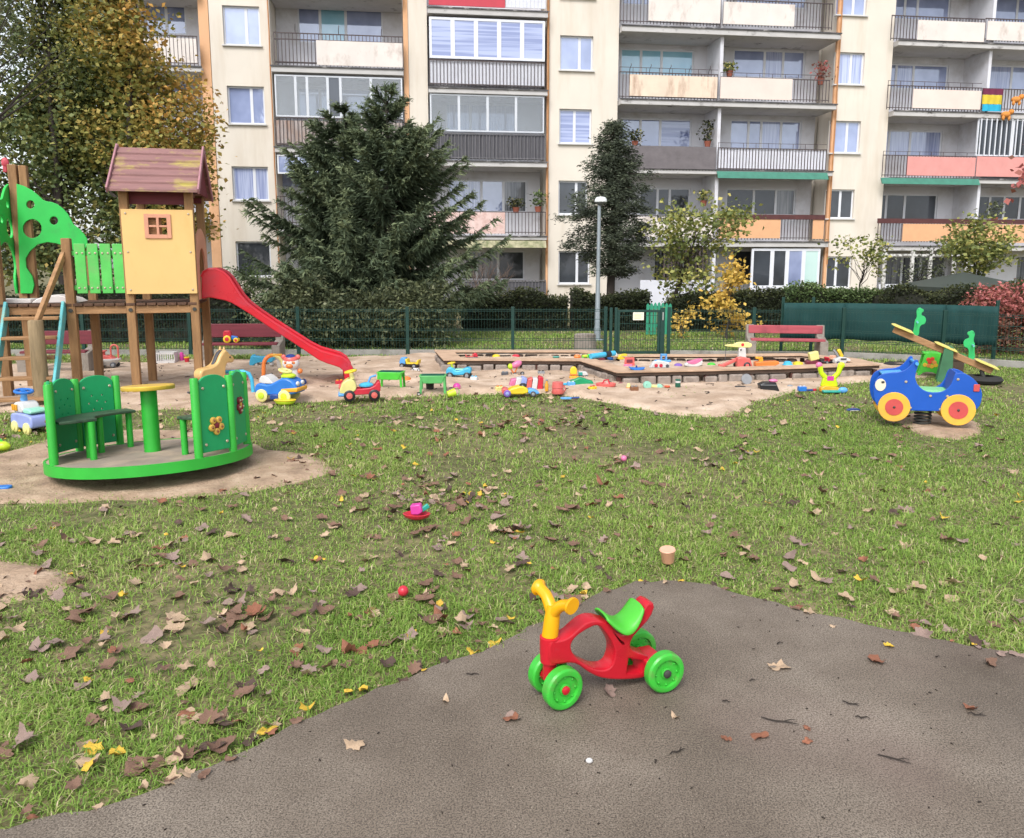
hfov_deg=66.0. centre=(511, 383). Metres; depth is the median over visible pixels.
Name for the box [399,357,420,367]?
toy truck
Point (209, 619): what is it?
fallen leaf
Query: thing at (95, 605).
fallen leaf
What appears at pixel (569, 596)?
fallen leaf
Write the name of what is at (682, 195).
window
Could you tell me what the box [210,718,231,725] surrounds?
fallen leaf
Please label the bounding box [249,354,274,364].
toy slide piece
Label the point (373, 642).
fallen leaf
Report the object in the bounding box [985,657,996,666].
fallen leaf
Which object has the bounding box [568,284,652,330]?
hedge
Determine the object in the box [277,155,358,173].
window
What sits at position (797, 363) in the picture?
sand mould
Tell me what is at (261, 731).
fallen leaf
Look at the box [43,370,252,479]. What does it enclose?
merry go round
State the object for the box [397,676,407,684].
fallen leaf
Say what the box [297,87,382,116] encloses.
window
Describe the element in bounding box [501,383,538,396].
toy car
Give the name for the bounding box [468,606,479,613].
fallen leaf
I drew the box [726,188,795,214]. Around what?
window
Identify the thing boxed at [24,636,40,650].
fallen leaf
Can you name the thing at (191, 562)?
fallen leaf
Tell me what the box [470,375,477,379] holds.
toy block
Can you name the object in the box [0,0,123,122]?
willow tree
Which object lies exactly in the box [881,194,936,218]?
window
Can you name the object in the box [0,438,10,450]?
lime toy
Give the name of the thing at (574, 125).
window
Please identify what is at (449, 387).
sand debris
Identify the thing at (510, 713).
fallen leaf
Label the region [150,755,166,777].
fallen leaf
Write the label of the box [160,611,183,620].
fallen leaf
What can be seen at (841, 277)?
window
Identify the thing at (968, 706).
fallen leaf
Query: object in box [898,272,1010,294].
gazebo
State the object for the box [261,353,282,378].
baby walker
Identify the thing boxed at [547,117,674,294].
cypress tree
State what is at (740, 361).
toy digger
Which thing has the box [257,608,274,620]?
fallen leaf
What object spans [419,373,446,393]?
sand tray table
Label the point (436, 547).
fallen leaf
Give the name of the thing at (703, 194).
potted plant
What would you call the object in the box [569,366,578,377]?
toy figure
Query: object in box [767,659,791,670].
fallen leaf
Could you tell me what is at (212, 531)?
fallen leaf
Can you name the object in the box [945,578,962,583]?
fallen leaf
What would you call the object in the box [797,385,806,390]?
toy block
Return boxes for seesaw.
[891,308,1003,384]
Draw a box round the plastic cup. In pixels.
[659,545,675,564]
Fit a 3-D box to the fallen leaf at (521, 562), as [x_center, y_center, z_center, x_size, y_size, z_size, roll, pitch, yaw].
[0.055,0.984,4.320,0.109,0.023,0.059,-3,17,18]
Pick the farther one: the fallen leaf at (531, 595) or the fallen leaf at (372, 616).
the fallen leaf at (531, 595)
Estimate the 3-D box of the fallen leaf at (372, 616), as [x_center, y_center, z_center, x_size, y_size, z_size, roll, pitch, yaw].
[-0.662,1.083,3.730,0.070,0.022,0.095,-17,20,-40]
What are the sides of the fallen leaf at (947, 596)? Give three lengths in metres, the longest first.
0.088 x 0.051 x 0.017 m
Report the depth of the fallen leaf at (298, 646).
3.38 m
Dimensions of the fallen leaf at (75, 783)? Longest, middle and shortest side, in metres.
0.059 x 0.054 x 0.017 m
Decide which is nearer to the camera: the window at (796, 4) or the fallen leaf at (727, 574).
the fallen leaf at (727, 574)
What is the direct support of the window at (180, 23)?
in the apartment building
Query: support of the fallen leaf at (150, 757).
on the ground at (186, 607)
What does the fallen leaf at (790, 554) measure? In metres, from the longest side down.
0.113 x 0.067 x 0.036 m
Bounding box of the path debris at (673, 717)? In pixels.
[142,587,1001,837]
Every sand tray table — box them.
[376,370,405,386]
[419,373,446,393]
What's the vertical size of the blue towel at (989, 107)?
0.248 m
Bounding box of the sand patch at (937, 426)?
[897,413,980,439]
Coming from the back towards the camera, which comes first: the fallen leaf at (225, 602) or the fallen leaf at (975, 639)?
the fallen leaf at (225, 602)
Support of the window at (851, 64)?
in the apartment building
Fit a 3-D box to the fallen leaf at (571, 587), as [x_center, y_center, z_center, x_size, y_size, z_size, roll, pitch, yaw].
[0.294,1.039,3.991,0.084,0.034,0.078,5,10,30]
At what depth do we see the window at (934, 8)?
30.55 m
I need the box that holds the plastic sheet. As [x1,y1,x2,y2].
[32,294,87,302]
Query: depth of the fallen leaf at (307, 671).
3.16 m
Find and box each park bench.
[16,330,93,371]
[202,323,285,360]
[745,324,828,359]
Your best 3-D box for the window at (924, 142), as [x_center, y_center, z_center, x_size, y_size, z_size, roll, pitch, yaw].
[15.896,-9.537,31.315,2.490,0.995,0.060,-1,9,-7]
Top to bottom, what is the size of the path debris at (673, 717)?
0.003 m
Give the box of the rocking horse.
[187,347,233,393]
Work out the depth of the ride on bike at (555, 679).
2.97 m
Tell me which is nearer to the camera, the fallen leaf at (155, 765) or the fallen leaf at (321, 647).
the fallen leaf at (155, 765)
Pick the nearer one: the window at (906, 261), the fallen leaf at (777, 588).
the fallen leaf at (777, 588)
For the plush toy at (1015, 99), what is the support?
attached to the apartment building
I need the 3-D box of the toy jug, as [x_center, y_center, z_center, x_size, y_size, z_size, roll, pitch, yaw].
[-5.460,-0.437,13.039,0.096,0.160,0.072,5,10,27]
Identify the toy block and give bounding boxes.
[335,379,342,383]
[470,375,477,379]
[495,385,502,390]
[567,381,574,385]
[630,385,638,390]
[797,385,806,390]
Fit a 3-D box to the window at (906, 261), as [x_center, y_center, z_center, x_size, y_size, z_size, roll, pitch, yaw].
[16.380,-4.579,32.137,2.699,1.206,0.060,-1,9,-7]
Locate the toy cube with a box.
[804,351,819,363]
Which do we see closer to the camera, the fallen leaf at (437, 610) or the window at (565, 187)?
the fallen leaf at (437, 610)
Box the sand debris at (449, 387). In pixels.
[19,360,813,408]
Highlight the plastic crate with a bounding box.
[156,351,178,363]
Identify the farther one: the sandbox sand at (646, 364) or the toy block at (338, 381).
the sandbox sand at (646, 364)
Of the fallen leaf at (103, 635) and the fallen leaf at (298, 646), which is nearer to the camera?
the fallen leaf at (298, 646)
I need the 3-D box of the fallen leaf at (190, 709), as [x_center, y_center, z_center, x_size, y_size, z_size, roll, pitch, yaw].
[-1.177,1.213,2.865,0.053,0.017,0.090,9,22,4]
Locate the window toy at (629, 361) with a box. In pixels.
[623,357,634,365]
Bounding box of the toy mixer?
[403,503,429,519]
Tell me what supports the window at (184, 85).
in the apartment building
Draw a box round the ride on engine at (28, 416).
[11,388,45,434]
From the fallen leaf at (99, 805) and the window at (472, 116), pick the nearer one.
the fallen leaf at (99, 805)
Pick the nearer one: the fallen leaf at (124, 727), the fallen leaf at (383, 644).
the fallen leaf at (124, 727)
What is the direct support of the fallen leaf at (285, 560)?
on the ground at (186, 607)
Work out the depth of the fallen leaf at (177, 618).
3.66 m
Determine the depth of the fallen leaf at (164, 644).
3.41 m
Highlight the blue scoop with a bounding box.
[0,485,12,488]
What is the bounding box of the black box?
[757,379,778,390]
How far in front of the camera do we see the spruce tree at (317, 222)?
16.58 m
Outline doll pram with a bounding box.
[508,360,523,374]
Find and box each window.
[144,6,186,34]
[150,83,188,111]
[222,6,261,46]
[227,86,266,125]
[232,167,270,201]
[235,241,272,277]
[274,74,402,119]
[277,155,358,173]
[282,174,313,187]
[297,9,382,42]
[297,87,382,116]
[429,16,544,61]
[430,94,543,133]
[446,103,514,130]
[448,180,526,211]
[465,251,523,279]
[557,181,586,215]
[557,251,591,284]
[558,109,592,144]
[559,36,594,71]
[620,48,693,75]
[621,118,691,145]
[622,0,648,4]
[639,188,689,215]
[653,248,698,279]
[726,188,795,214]
[730,119,800,149]
[733,49,804,78]
[733,250,750,284]
[736,0,805,8]
[750,248,820,285]
[820,256,850,288]
[823,189,854,219]
[827,121,861,154]
[831,53,864,85]
[833,0,868,16]
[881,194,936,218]
[885,256,944,283]
[886,130,941,156]
[890,64,947,89]
[895,0,949,20]
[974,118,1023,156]
[978,195,1023,218]
[990,65,1023,90]
[995,0,1023,21]
[1016,256,1023,280]
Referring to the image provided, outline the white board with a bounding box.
[6,298,37,302]
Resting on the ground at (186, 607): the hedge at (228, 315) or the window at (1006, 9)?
the hedge at (228, 315)
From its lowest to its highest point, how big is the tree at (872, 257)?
2.627 m
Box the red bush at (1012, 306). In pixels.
[958,278,1023,355]
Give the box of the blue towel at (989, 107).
[982,104,1000,111]
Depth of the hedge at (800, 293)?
19.96 m
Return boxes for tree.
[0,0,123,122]
[0,0,174,288]
[28,0,236,253]
[223,99,445,335]
[289,80,513,336]
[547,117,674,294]
[636,193,765,298]
[817,227,896,288]
[873,236,956,282]
[933,203,1023,275]
[1004,144,1023,204]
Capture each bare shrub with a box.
[455,251,515,292]
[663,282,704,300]
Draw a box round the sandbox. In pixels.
[434,350,880,383]
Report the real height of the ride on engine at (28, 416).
0.424 m
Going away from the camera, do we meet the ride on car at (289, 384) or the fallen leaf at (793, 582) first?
the fallen leaf at (793, 582)
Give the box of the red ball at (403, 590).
[398,585,408,595]
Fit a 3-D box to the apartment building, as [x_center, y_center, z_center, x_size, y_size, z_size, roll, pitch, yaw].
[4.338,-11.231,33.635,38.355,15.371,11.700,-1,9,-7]
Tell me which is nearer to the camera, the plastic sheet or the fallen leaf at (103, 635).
the fallen leaf at (103, 635)
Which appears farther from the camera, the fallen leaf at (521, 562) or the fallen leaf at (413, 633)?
the fallen leaf at (521, 562)
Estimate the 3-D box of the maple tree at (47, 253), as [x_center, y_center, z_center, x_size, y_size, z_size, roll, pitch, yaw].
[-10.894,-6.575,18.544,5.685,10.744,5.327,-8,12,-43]
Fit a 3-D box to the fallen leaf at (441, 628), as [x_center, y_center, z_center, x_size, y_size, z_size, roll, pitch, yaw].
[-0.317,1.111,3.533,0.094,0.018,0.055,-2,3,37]
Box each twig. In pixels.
[761,716,796,723]
[877,754,909,762]
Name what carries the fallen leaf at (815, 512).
on the ground at (186, 607)
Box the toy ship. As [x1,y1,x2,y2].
[649,354,670,367]
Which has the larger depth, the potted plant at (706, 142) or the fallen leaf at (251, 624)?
the potted plant at (706, 142)
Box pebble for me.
[586,758,592,763]
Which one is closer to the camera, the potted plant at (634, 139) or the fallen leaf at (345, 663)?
the fallen leaf at (345, 663)
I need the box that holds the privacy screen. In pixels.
[779,297,999,358]
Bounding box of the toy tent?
[509,375,543,388]
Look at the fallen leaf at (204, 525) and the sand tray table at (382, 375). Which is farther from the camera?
the sand tray table at (382, 375)
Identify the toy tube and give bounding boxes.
[589,351,615,358]
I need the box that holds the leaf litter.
[0,386,1023,778]
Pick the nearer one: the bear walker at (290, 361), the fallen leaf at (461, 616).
the fallen leaf at (461, 616)
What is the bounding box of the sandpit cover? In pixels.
[563,377,592,384]
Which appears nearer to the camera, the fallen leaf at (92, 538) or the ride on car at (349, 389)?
the fallen leaf at (92, 538)
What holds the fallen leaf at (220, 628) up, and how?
on the ground at (186, 607)
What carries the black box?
on the sand at (696, 397)
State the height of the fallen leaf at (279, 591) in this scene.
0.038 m
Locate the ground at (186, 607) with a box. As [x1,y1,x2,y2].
[0,269,1023,828]
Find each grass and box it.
[0,362,1023,423]
[0,420,1023,507]
[0,498,1023,630]
[10,329,1023,362]
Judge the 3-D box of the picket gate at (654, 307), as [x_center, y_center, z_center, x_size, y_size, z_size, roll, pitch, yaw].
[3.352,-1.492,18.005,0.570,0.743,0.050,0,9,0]
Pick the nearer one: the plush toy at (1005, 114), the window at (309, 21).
the window at (309, 21)
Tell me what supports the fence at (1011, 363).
on the ground at (186, 607)
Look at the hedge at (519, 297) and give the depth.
19.38 m
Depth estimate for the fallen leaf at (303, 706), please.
2.92 m
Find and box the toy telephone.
[643,381,662,387]
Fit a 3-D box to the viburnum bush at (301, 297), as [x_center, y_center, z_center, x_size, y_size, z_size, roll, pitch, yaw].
[-4.271,-1.387,15.630,2.482,1.674,2.072,0,9,0]
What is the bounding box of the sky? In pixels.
[0,0,114,269]
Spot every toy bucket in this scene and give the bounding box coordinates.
[446,388,458,397]
[551,381,565,393]
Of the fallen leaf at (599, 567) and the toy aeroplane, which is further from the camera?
the toy aeroplane
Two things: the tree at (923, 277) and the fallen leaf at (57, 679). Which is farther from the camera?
the tree at (923, 277)
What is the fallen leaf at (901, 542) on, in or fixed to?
on the ground at (186, 607)
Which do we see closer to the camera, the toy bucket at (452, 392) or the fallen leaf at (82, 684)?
the fallen leaf at (82, 684)
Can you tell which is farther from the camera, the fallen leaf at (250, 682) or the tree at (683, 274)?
the tree at (683, 274)
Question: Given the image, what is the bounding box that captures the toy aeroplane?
[847,408,859,410]
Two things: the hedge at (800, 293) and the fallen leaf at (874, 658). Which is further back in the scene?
the hedge at (800, 293)
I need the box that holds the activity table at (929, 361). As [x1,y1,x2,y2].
[916,351,966,374]
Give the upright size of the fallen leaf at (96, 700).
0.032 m
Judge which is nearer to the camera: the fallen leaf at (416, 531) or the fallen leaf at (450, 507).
the fallen leaf at (416, 531)
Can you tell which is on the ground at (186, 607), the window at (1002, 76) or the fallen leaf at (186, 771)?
the fallen leaf at (186, 771)
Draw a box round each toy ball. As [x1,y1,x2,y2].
[453,383,460,388]
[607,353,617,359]
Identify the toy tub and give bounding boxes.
[426,384,433,389]
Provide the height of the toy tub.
0.120 m
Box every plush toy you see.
[1001,109,1013,120]
[1011,94,1023,105]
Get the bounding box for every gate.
[609,308,664,353]
[646,302,671,334]
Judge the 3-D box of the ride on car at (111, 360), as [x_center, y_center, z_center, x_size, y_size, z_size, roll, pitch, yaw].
[-6.332,-0.435,12.339,0.391,0.366,0.238,-1,9,-5]
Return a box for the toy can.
[675,379,680,386]
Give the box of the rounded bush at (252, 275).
[229,262,276,322]
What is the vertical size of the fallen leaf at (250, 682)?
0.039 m
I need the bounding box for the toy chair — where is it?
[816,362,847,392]
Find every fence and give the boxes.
[9,307,607,355]
[666,307,1023,367]
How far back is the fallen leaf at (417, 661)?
3.22 m
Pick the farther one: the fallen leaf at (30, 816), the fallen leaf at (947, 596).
the fallen leaf at (947, 596)
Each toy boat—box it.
[617,354,626,359]
[629,365,644,369]
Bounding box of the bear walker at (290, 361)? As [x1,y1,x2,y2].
[280,354,306,383]
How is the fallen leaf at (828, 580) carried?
on the ground at (186, 607)
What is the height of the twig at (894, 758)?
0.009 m
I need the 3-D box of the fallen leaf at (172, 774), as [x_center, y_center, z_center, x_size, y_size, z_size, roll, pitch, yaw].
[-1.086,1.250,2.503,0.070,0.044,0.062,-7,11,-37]
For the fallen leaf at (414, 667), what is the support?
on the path
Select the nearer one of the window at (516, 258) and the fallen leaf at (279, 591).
the fallen leaf at (279, 591)
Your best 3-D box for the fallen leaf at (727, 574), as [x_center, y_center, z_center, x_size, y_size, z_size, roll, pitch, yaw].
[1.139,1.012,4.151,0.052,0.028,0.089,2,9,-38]
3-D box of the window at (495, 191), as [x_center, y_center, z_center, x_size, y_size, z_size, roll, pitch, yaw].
[-0.910,-7.010,29.490,2.954,1.177,0.060,-1,9,-7]
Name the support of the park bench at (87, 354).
on the sand at (696, 397)
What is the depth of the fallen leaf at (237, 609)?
3.75 m
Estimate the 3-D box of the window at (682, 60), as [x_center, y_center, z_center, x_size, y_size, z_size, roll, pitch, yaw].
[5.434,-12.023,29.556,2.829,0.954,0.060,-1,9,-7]
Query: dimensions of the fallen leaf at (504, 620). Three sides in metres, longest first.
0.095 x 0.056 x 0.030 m
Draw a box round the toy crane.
[725,342,751,360]
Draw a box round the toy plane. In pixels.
[684,358,702,366]
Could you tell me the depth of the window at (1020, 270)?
32.72 m
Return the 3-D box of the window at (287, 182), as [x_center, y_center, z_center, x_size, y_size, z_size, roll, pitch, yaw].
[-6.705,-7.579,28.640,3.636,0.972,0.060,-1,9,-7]
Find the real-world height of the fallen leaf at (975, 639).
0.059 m
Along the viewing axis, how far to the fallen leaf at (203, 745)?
2.69 m
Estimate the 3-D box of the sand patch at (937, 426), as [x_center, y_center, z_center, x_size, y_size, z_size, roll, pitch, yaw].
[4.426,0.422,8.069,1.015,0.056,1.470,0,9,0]
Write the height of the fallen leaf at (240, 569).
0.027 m
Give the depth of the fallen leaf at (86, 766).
2.57 m
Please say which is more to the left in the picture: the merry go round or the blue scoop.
the blue scoop
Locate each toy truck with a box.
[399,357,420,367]
[465,353,477,357]
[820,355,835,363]
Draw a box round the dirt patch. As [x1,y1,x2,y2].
[0,560,72,603]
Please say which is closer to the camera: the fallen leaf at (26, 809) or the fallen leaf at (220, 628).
the fallen leaf at (26, 809)
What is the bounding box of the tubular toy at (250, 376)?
[225,370,254,391]
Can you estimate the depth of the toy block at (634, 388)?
10.05 m
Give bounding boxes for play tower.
[0,143,352,403]
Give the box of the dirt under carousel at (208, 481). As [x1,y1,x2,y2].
[0,429,331,503]
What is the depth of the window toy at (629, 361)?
11.82 m
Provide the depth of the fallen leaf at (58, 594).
3.89 m
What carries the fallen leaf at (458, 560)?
on the ground at (186, 607)
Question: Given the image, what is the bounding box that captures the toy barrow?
[753,357,778,365]
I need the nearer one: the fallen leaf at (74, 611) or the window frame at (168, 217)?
the fallen leaf at (74, 611)
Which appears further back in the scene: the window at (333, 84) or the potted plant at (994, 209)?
the potted plant at (994, 209)
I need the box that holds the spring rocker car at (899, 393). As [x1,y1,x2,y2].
[870,356,981,424]
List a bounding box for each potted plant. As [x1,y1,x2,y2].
[505,196,526,211]
[529,189,549,211]
[627,128,646,144]
[693,189,712,205]
[696,119,715,146]
[723,60,738,76]
[809,60,837,84]
[984,201,1006,218]
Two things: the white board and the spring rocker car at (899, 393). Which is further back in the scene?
the white board
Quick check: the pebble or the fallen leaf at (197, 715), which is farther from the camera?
the fallen leaf at (197, 715)
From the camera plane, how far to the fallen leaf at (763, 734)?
2.74 m
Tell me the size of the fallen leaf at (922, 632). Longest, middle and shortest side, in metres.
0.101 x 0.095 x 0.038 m
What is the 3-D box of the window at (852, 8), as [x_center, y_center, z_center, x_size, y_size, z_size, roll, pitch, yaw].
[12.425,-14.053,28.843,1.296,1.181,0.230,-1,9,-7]
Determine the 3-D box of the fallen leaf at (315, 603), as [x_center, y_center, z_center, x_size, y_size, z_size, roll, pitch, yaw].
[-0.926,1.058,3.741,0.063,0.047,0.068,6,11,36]
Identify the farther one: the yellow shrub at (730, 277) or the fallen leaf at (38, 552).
the yellow shrub at (730, 277)
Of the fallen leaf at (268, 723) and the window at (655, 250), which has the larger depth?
the window at (655, 250)
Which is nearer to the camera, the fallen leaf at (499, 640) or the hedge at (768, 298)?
the fallen leaf at (499, 640)
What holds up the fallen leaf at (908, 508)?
on the grass at (949, 567)
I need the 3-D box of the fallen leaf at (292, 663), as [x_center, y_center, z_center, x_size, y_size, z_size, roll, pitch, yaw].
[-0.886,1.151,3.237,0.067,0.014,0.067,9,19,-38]
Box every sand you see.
[0,353,935,416]
[454,355,852,379]
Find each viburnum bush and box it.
[232,271,356,347]
[305,285,397,347]
[354,272,468,347]
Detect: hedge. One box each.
[5,280,251,343]
[459,283,571,329]
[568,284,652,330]
[661,288,723,330]
[713,285,786,329]
[775,279,883,302]
[865,277,1023,327]
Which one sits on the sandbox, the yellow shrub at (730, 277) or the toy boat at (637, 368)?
the toy boat at (637, 368)
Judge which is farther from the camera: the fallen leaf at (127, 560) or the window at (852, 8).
the window at (852, 8)
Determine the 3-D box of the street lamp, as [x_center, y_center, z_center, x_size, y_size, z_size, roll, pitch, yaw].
[1.830,-2.419,16.714,0.320,3.027,0.320,0,9,0]
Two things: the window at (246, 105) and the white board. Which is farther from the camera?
the window at (246, 105)
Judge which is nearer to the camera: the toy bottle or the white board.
the white board
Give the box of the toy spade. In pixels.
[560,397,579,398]
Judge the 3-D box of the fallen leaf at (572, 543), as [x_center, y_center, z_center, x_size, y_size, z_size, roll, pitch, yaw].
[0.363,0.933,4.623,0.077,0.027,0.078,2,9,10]
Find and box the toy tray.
[274,398,295,404]
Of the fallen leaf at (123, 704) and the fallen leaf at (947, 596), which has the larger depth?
the fallen leaf at (947, 596)
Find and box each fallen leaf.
[0,602,6,609]
[0,630,9,639]
[0,747,13,758]
[3,621,25,632]
[6,721,35,747]
[15,773,38,789]
[19,669,39,683]
[19,803,33,815]
[20,657,33,662]
[21,588,41,596]
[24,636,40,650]
[26,814,37,819]
[32,549,43,555]
[34,643,50,651]
[41,558,51,568]
[44,638,63,643]
[47,586,64,600]
[53,678,67,684]
[57,643,83,660]
[63,614,84,622]
[64,774,82,789]
[66,575,85,583]
[69,606,92,614]
[73,679,90,690]
[75,739,98,750]
[75,753,100,767]
[80,592,90,596]
[80,602,96,612]
[81,758,93,770]
[83,535,101,543]
[83,740,103,755]
[85,713,98,724]
[85,714,106,732]
[87,697,106,702]
[92,802,103,809]
[96,627,110,640]
[98,656,116,668]
[100,691,113,700]
[102,590,118,599]
[108,745,125,754]
[111,695,130,714]
[118,719,141,730]
[120,760,144,775]
[122,605,141,616]
[124,558,140,562]
[127,577,142,584]
[127,701,148,713]
[128,755,148,768]
[129,531,141,536]
[139,779,148,789]
[140,625,162,643]
[142,754,158,759]
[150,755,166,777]
[157,764,181,783]
[159,641,171,649]
[159,746,183,766]
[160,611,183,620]
[162,621,184,630]
[165,549,179,559]
[166,613,189,623]
[169,743,199,759]
[171,591,184,598]
[176,676,199,696]
[176,766,195,777]
[177,660,195,668]
[177,709,197,718]
[180,707,196,725]
[185,559,198,566]
[192,713,202,719]
[193,741,225,754]
[195,523,208,530]
[197,705,219,728]
[198,616,215,623]
[200,551,216,560]
[206,528,216,534]
[206,735,235,752]
[207,658,216,667]
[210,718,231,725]
[213,625,227,631]
[216,619,233,632]
[217,563,233,569]
[218,708,227,716]
[222,598,235,605]
[223,531,240,537]
[224,582,240,591]
[225,602,241,613]
[226,611,247,620]
[231,684,254,697]
[232,593,245,604]
[235,677,257,691]
[236,564,246,571]
[240,706,255,711]
[240,732,258,745]
[241,621,255,629]
[244,602,261,615]
[247,605,265,615]
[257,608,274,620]
[257,725,278,734]
[259,717,281,725]
[264,727,277,734]
[269,589,284,595]
[278,558,294,562]
[283,582,296,594]
[287,659,301,668]
[289,643,302,656]
[289,715,303,725]
[290,659,302,667]
[291,609,305,615]
[293,627,309,634]
[299,701,314,710]
[300,663,317,674]
[301,665,319,676]
[308,599,323,612]
[316,605,334,613]
[316,644,332,653]
[327,523,339,528]
[328,521,342,525]
[339,659,352,667]
[341,638,357,653]
[344,739,364,752]
[345,587,360,596]
[350,583,366,590]
[355,645,368,654]
[358,685,367,691]
[359,491,370,497]
[363,606,375,617]
[364,639,378,647]
[378,656,395,666]
[380,637,396,645]
[387,593,400,602]
[397,626,417,640]
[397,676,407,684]
[407,660,421,673]
[410,527,423,534]
[412,660,421,674]
[415,594,434,600]
[417,577,432,585]
[420,524,434,530]
[422,613,442,623]
[431,543,443,549]
[431,569,444,575]
[434,605,447,618]
[434,627,450,632]
[435,603,447,609]
[439,656,449,663]
[446,504,455,511]
[450,570,463,578]
[451,557,462,563]
[454,610,466,623]
[459,513,470,524]
[459,620,472,630]
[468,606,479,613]
[488,637,501,646]
[490,513,505,518]
[495,617,514,623]
[500,712,517,720]
[501,526,511,531]
[505,710,519,719]
[513,560,529,565]
[515,551,529,559]
[529,593,540,600]
[551,589,563,598]
[562,584,577,592]
[563,592,581,601]
[568,539,579,545]
[593,565,603,572]
[604,684,616,696]
[720,571,734,579]
[733,541,750,550]
[744,553,759,559]
[750,731,768,739]
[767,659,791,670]
[769,586,783,590]
[782,561,796,571]
[783,549,795,558]
[786,499,799,505]
[789,535,799,542]
[789,577,802,587]
[807,508,821,514]
[810,570,827,580]
[821,577,833,582]
[838,591,853,600]
[862,508,875,511]
[868,654,885,662]
[884,608,898,614]
[887,587,905,594]
[899,540,911,548]
[902,505,914,512]
[906,581,926,588]
[910,627,933,638]
[944,594,958,601]
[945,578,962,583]
[963,703,976,708]
[967,632,987,647]
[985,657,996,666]
[988,620,1003,628]
[1009,650,1023,657]
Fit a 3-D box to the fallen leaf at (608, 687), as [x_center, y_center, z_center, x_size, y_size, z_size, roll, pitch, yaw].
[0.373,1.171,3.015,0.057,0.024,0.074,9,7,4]
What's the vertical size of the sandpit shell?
0.118 m
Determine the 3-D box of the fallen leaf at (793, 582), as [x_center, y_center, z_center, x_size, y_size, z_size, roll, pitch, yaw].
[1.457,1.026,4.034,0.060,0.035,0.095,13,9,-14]
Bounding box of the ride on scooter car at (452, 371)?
[446,362,471,377]
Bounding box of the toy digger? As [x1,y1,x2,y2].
[718,356,751,366]
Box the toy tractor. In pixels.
[223,330,239,342]
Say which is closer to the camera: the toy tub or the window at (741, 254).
the toy tub
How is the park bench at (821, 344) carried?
on the sand at (696, 397)
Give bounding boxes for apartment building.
[112,0,1023,307]
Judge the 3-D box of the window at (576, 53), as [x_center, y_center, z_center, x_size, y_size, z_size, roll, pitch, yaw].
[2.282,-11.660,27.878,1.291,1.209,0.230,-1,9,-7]
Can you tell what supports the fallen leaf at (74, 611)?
on the grass at (949, 567)
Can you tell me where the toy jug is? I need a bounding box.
[179,352,185,360]
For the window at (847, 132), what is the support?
in the apartment building
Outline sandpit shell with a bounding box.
[596,379,615,386]
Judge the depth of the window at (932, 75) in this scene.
30.92 m
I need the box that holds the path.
[0,580,1023,837]
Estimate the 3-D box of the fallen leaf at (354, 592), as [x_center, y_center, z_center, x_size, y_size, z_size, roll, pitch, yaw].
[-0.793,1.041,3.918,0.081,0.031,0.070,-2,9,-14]
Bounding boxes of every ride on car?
[102,344,120,367]
[255,368,306,401]
[338,369,380,401]
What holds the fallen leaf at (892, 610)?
on the ground at (186, 607)
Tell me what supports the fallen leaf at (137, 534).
on the ground at (186, 607)
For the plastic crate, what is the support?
on the sand at (696, 397)
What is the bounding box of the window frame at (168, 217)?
[143,214,171,238]
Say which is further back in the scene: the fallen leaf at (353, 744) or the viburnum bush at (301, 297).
the viburnum bush at (301, 297)
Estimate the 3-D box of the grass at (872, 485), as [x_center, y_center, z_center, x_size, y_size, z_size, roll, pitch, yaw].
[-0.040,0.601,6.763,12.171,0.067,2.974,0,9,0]
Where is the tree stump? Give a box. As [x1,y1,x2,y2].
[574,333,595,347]
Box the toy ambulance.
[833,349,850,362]
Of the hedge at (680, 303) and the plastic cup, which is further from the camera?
the hedge at (680, 303)
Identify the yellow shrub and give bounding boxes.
[663,301,704,338]
[699,251,765,339]
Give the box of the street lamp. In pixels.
[594,197,606,339]
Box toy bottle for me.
[545,379,548,390]
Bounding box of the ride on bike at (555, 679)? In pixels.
[528,579,683,709]
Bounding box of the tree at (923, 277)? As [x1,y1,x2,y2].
[873,236,956,282]
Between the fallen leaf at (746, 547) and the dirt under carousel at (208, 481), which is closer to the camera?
the fallen leaf at (746, 547)
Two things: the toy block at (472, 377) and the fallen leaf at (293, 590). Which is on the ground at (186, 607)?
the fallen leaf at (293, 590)
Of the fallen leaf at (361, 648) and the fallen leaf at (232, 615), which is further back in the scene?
the fallen leaf at (232, 615)
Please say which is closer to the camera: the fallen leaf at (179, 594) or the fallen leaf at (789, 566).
the fallen leaf at (179, 594)
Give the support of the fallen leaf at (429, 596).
on the ground at (186, 607)
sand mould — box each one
[782,361,792,364]
[793,361,802,364]
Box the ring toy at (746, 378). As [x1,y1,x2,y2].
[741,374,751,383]
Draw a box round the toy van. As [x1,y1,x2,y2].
[578,371,587,375]

